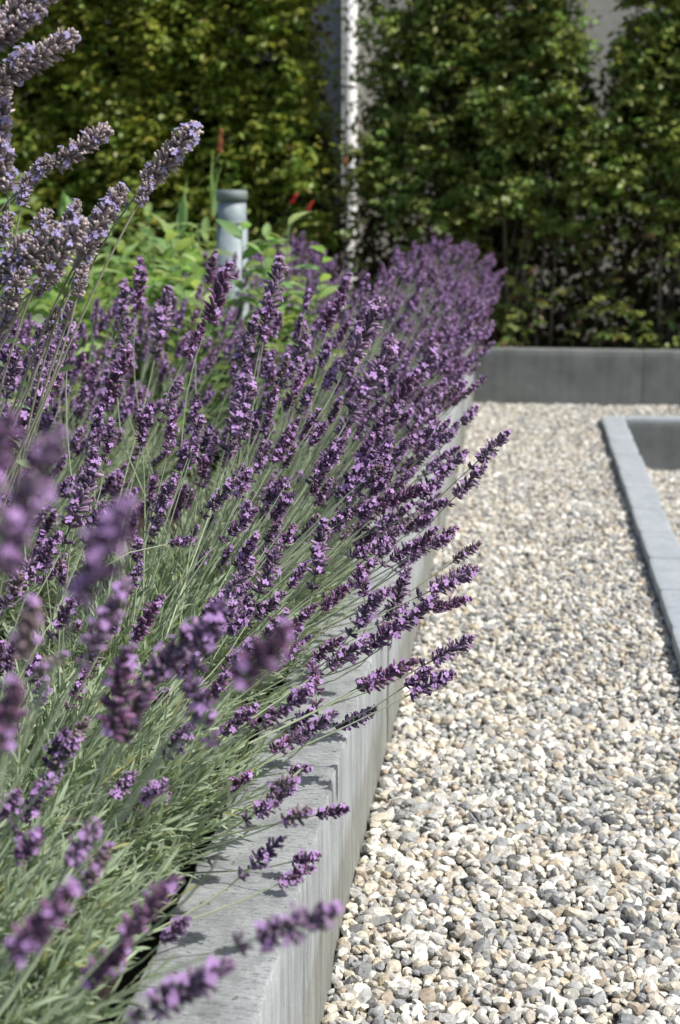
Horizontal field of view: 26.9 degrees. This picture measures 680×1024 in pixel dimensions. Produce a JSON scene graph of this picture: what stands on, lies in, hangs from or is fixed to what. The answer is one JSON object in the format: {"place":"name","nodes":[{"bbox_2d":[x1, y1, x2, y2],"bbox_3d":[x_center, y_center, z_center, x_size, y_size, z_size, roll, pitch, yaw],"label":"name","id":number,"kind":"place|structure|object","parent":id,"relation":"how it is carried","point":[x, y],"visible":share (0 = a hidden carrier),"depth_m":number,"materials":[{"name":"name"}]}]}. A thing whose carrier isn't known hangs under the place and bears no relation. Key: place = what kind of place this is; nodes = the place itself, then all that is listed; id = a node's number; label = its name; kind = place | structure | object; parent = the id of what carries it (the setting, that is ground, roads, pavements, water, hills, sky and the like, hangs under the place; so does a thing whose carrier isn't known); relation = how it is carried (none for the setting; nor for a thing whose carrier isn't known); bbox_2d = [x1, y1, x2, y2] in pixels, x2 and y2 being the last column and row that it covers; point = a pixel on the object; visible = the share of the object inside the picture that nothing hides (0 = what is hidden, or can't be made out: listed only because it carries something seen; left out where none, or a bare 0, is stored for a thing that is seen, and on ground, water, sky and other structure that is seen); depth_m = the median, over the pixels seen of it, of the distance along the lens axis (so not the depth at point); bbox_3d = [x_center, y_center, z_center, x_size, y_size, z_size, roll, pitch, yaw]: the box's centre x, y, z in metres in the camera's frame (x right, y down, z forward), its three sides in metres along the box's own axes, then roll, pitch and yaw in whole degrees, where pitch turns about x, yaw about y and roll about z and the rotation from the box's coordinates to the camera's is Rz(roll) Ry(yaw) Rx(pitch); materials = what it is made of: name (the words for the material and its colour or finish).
{"place":"outdoors","nodes":[
{"label":"outdoors","id":0,"kind":"place"},
{"bbox_2d":[0,228,48,397],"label":"leafy perennial","id":1,"kind":"object","parent":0,"point":[34,273],"visible":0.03,"depth_m":5.48,"materials":[{"name":"green plant"}]},
{"bbox_2d":[0,338,356,1023],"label":"bed soil","id":2,"kind":"structure","parent":0,"point":[128,977],"depth_m":2.20,"materials":[{"name":"brown soil"}]},
{"bbox_2d":[0,375,21,407],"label":"lavender plant","id":3,"kind":"object","parent":2,"relation":"on","point":[17,388],"visible":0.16,"depth_m":3.93,"materials":[{"name":"purple plant"}]},
{"bbox_2d":[0,302,70,473],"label":"lavender plant","id":4,"kind":"object","parent":2,"relation":"on","point":[28,320],"visible":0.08,"depth_m":4.57,"materials":[{"name":"purple plant"}]},
{"bbox_2d":[0,174,71,353],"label":"leafy perennial","id":5,"kind":"object","parent":2,"relation":"on","point":[64,203],"visible":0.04,"depth_m":6.31,"materials":[{"name":"green plant"}]},
{"bbox_2d":[0,344,82,660],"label":"lavender plant","id":6,"kind":"object","parent":2,"relation":"on","point":[24,413],"visible":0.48,"depth_m":2.59,"materials":[{"name":"purple plant"}]},
{"bbox_2d":[0,0,98,325],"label":"hedge shrub","id":7,"kind":"object","parent":2,"relation":"on","point":[16,142],"visible":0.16,"depth_m":8.96,"materials":[{"name":"green plant"}]},
{"bbox_2d":[0,290,110,490],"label":"leafy perennial","id":8,"kind":"object","parent":2,"relation":"on","point":[88,324],"visible":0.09,"depth_m":5.02,"materials":[{"name":"green plant"}]},
{"bbox_2d":[9,185,167,348],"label":"leafy perennial","id":9,"kind":"object","parent":2,"relation":"on","point":[143,228],"visible":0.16,"depth_m":7.33,"materials":[{"name":"green plant"}]},
{"bbox_2d":[0,319,187,641],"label":"lavender plant","id":10,"kind":"object","parent":2,"relation":"on","point":[112,485],"visible":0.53,"depth_m":3.14,"materials":[{"name":"purple plant"}]},
{"bbox_2d":[0,316,189,579],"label":"lavender plant","id":11,"kind":"object","parent":2,"relation":"on","point":[79,413],"visible":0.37,"depth_m":3.72,"materials":[{"name":"purple plant"}]},
{"bbox_2d":[0,0,203,694],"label":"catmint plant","id":12,"kind":"object","parent":2,"relation":"on","point":[22,259],"visible":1,"depth_m":1.94,"materials":[{"name":"plant"}]},
{"bbox_2d":[0,0,207,314],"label":"hedge shrub","id":13,"kind":"object","parent":2,"relation":"on","point":[90,65],"visible":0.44,"depth_m":8.85,"materials":[{"name":"green plant"}]},
{"bbox_2d":[0,271,218,461],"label":"leafy perennial","id":14,"kind":"object","parent":2,"relation":"on","point":[54,294],"visible":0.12,"depth_m":5.05,"materials":[{"name":"green plant"}]},
{"bbox_2d":[0,129,223,422],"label":"leafy perennial","id":15,"kind":"object","parent":2,"relation":"on","point":[182,215],"visible":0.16,"depth_m":6.18,"materials":[{"name":"green plant"}]},
{"bbox_2d":[29,237,200,426],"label":"leafy perennial","id":16,"kind":"object","parent":2,"relation":"on","point":[114,291],"visible":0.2,"depth_m":5.39,"materials":[{"name":"green plant"}]},
{"bbox_2d":[17,297,241,529],"bbox_3d":[-0.648,-0.301,4.398,0.757,0.728,0.811,2,13,7],"label":"lavender plant","id":17,"kind":"object","parent":2,"relation":"on","point":[205,365],"visible":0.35,"depth_m":4.34,"materials":[{"name":"purple plant"}]},
{"bbox_2d":[0,595,316,1023],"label":"lavender plant","id":18,"kind":"object","parent":2,"relation":"on","point":[38,992],"visible":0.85,"depth_m":1.55,"materials":[{"name":"green plant"}]},
{"bbox_2d":[0,408,343,1023],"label":"lavender plant","id":19,"kind":"object","parent":2,"relation":"on","point":[17,520],"visible":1,"depth_m":0.99,"materials":[{"name":"purple plant"}]},
{"bbox_2d":[82,282,281,493],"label":"lavender plant","id":20,"kind":"object","parent":2,"relation":"on","point":[146,311],"visible":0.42,"depth_m":4.93,"materials":[{"name":"purple plant"}]},
{"bbox_2d":[149,216,258,365],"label":"leafy perennial","id":21,"kind":"object","parent":2,"relation":"on","point":[205,226],"visible":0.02,"depth_m":6.47,"materials":[{"name":"green plant"}]},
{"bbox_2d":[136,251,296,436],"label":"lavender plant","id":22,"kind":"object","parent":2,"relation":"on","point":[237,277],"visible":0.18,"depth_m":5.52,"materials":[{"name":"purple plant"}]},
{"bbox_2d":[82,0,362,354],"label":"hedge shrub","id":23,"kind":"object","parent":2,"relation":"on","point":[267,110],"visible":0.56,"depth_m":8.83,"materials":[{"name":"green plant"}]},
{"bbox_2d":[0,460,456,934],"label":"lavender plant","id":24,"kind":"object","parent":2,"relation":"on","point":[185,782],"visible":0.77,"depth_m":2.00,"materials":[{"name":"purple plant"}]},
{"bbox_2d":[110,224,349,476],"bbox_3d":[-0.432,-0.599,5.260,0.911,0.930,0.816,2,13,7],"label":"leafy perennial","id":25,"kind":"object","parent":2,"relation":"on","point":[183,245],"visible":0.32,"depth_m":5.23,"materials":[{"name":"green plant"}]},
{"bbox_2d":[216,190,248,440],"bbox_3d":[-0.450,-0.818,6.011,0.135,1.058,0.135,2,13,7],"label":"bollard light","id":26,"kind":"object","parent":2,"relation":"on","point":[231,205],"visible":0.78,"depth_m":5.88,"materials":[{"name":"grey metal"}]},
{"bbox_2d":[122,157,348,310],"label":"leafy perennial","id":27,"kind":"object","parent":2,"relation":"on","point":[267,227],"visible":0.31,"depth_m":7.29,"materials":[{"name":"green plant"}]},
{"bbox_2d":[137,211,353,460],"bbox_3d":[-0.388,-0.674,5.514,0.886,0.967,0.742,2,13,7],"label":"leafy perennial","id":28,"kind":"object","parent":2,"relation":"on","point":[231,228],"visible":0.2,"depth_m":5.32,"materials":[{"name":"green plant"}]},
{"bbox_2d":[40,255,460,665],"bbox_3d":[-0.196,-0.069,2.962,0.882,0.906,0.810,2,13,7],"label":"lavender plant","id":29,"kind":"object","parent":2,"relation":"on","point":[175,560],"visible":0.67,"depth_m":2.93,"materials":[{"name":"purple plant"}]},
{"bbox_2d":[0,295,511,756],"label":"lavender plant","id":30,"kind":"object","parent":2,"relation":"on","point":[368,469],"visible":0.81,"depth_m":2.58,"materials":[{"name":"purple plant"}]},
{"bbox_2d":[184,246,347,388],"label":"lavender plant","id":31,"kind":"object","parent":2,"relation":"on","point":[260,257],"visible":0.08,"depth_m":6.10,"materials":[{"name":"purple plant"}]},
{"bbox_2d":[248,243,343,383],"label":"lavender plant","id":32,"kind":"object","parent":2,"relation":"on","point":[306,274],"visible":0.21,"depth_m":6.74,"materials":[{"name":"purple plant"}]},
{"bbox_2d":[113,249,479,598],"bbox_3d":[-0.101,-0.159,3.365,0.827,0.904,0.765,7,14,28],"label":"lavender plant","id":33,"kind":"object","parent":2,"relation":"on","point":[409,385],"visible":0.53,"depth_m":3.29,"materials":[{"name":"purple plant"}]},
{"bbox_2d":[249,239,356,359],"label":"lavender plant","id":34,"kind":"object","parent":2,"relation":"on","point":[316,260],"visible":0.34,"depth_m":7.28,"materials":[{"name":"purple plant"}]},
{"bbox_2d":[253,231,365,348],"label":"lavender plant","id":35,"kind":"object","parent":2,"relation":"on","point":[294,243],"visible":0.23,"depth_m":7.94,"materials":[{"name":"purple plant"}]},
{"bbox_2d":[175,285,487,541],"bbox_3d":[-0.036,-0.235,3.962,0.886,0.791,0.805,2,13,7],"label":"lavender plant","id":36,"kind":"object","parent":2,"relation":"on","point":[455,376],"visible":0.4,"depth_m":3.95,"materials":[{"name":"purple plant"}]},
{"bbox_2d":[215,272,494,500],"bbox_3d":[0.038,-0.344,4.430,0.878,0.798,0.765,2,13,7],"label":"lavender plant","id":37,"kind":"object","parent":2,"relation":"on","point":[460,343],"visible":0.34,"depth_m":4.34,"materials":[{"name":"purple plant"}]},
{"bbox_2d":[242,268,493,459],"bbox_3d":[0.087,-0.440,4.874,0.863,0.790,0.836,2,13,7],"label":"lavender plant","id":38,"kind":"object","parent":2,"relation":"on","point":[446,327],"visible":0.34,"depth_m":4.83,"materials":[{"name":"purple plant"}]},
{"bbox_2d":[276,256,494,430],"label":"lavender plant","id":39,"kind":"object","parent":2,"relation":"on","point":[401,271],"visible":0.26,"depth_m":5.38,"materials":[{"name":"purple plant"}]},
{"bbox_2d":[297,250,489,415],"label":"lavender plant","id":40,"kind":"object","parent":2,"relation":"on","point":[463,306],"visible":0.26,"depth_m":5.78,"materials":[{"name":"purple plant"}]},
{"bbox_2d":[312,244,497,376],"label":"lavender plant","id":41,"kind":"object","parent":2,"relation":"on","point":[445,257],"visible":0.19,"depth_m":6.72,"materials":[{"name":"purple plant"}]},
{"bbox_2d":[317,245,498,384],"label":"lavender plant","id":42,"kind":"object","parent":2,"relation":"on","point":[439,287],"visible":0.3,"depth_m":6.31,"materials":[{"name":"purple plant"}]},
{"bbox_2d":[364,234,503,353],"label":"lavender plant","id":43,"kind":"object","parent":2,"relation":"on","point":[446,263],"visible":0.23,"depth_m":7.30,"materials":[{"name":"purple plant"}]},
{"bbox_2d":[381,234,501,333],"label":"lavender plant","id":44,"kind":"object","parent":2,"relation":"on","point":[461,247],"visible":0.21,"depth_m":8.22,"materials":[{"name":"purple plant"}]},
{"bbox_2d":[377,237,506,353],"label":"lavender plant","id":45,"kind":"object","parent":2,"relation":"on","point":[493,279],"visible":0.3,"depth_m":7.67,"materials":[{"name":"purple plant"}]},
{"bbox_2d":[321,401,679,1023],"bbox_3d":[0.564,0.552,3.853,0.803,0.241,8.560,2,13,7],"label":"gravel path","id":46,"kind":"structure","parent":0,"point":[614,1019],"depth_m":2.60,"materials":[{"name":"grey gravel"}]},
{"bbox_2d":[120,348,474,1023],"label":"raised bed wall","id":47,"kind":"structure","parent":46,"relation":"on","point":[290,984],"depth_m":2.17,"materials":[{"name":"concrete"}]},
{"bbox_2d":[153,488,518,1019],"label":"fallen florets","id":48,"kind":"object","parent":46,"relation":"on","point":[373,819],"visible":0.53,"depth_m":2.48,"materials":[{"name":"purple plant"}]},
{"bbox_2d":[514,332,679,348],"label":"bed soil","id":49,"kind":"structure","parent":0,"point":[584,341],"depth_m":9.62,"materials":[{"name":"brown soil"}]},
{"bbox_2d":[314,0,561,349],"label":"hedge shrub","id":50,"kind":"object","parent":49,"relation":"on","point":[391,153],"visible":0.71,"depth_m":8.69,"materials":[{"name":"green plant"}]},
{"bbox_2d":[425,0,622,365],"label":"hedge shrub","id":51,"kind":"object","parent":49,"relation":"on","point":[570,121],"visible":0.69,"depth_m":8.70,"materials":[{"name":"green plant"}]},
{"bbox_2d":[573,0,679,349],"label":"hedge shrub","id":52,"kind":"object","parent":49,"relation":"on","point":[649,73],"visible":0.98,"depth_m":8.73,"materials":[{"name":"green plant"}]},
{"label":"gravel path","id":53,"kind":"structure","parent":0,"visible":0},
{"bbox_2d":[474,347,679,406],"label":"back wall","id":54,"kind":"structure","parent":53,"relation":"on","point":[605,377],"depth_m":8.54,"materials":[{"name":"concrete"}]},
{"label":"ground","id":55,"kind":"structure","parent":0,"visible":0},
{"bbox_2d":[2,0,679,380],"bbox_3d":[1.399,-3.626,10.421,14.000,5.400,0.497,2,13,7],"label":"house","id":56,"kind":"structure","parent":55,"relation":"on","point":[608,20],"depth_m":10.52,"materials":[{"name":"white paint"}]},
{"bbox_2d":[319,0,339,277],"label":"door panel","id":57,"kind":"structure","parent":56,"relation":"in","point":[333,27],"depth_m":10.56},
{"bbox_2d":[601,415,679,670],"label":"kerb edging","id":58,"kind":"object","parent":55,"relation":"on","point":[637,445],"visible":0.7,"depth_m":5.95,"materials":[{"name":"concrete"}]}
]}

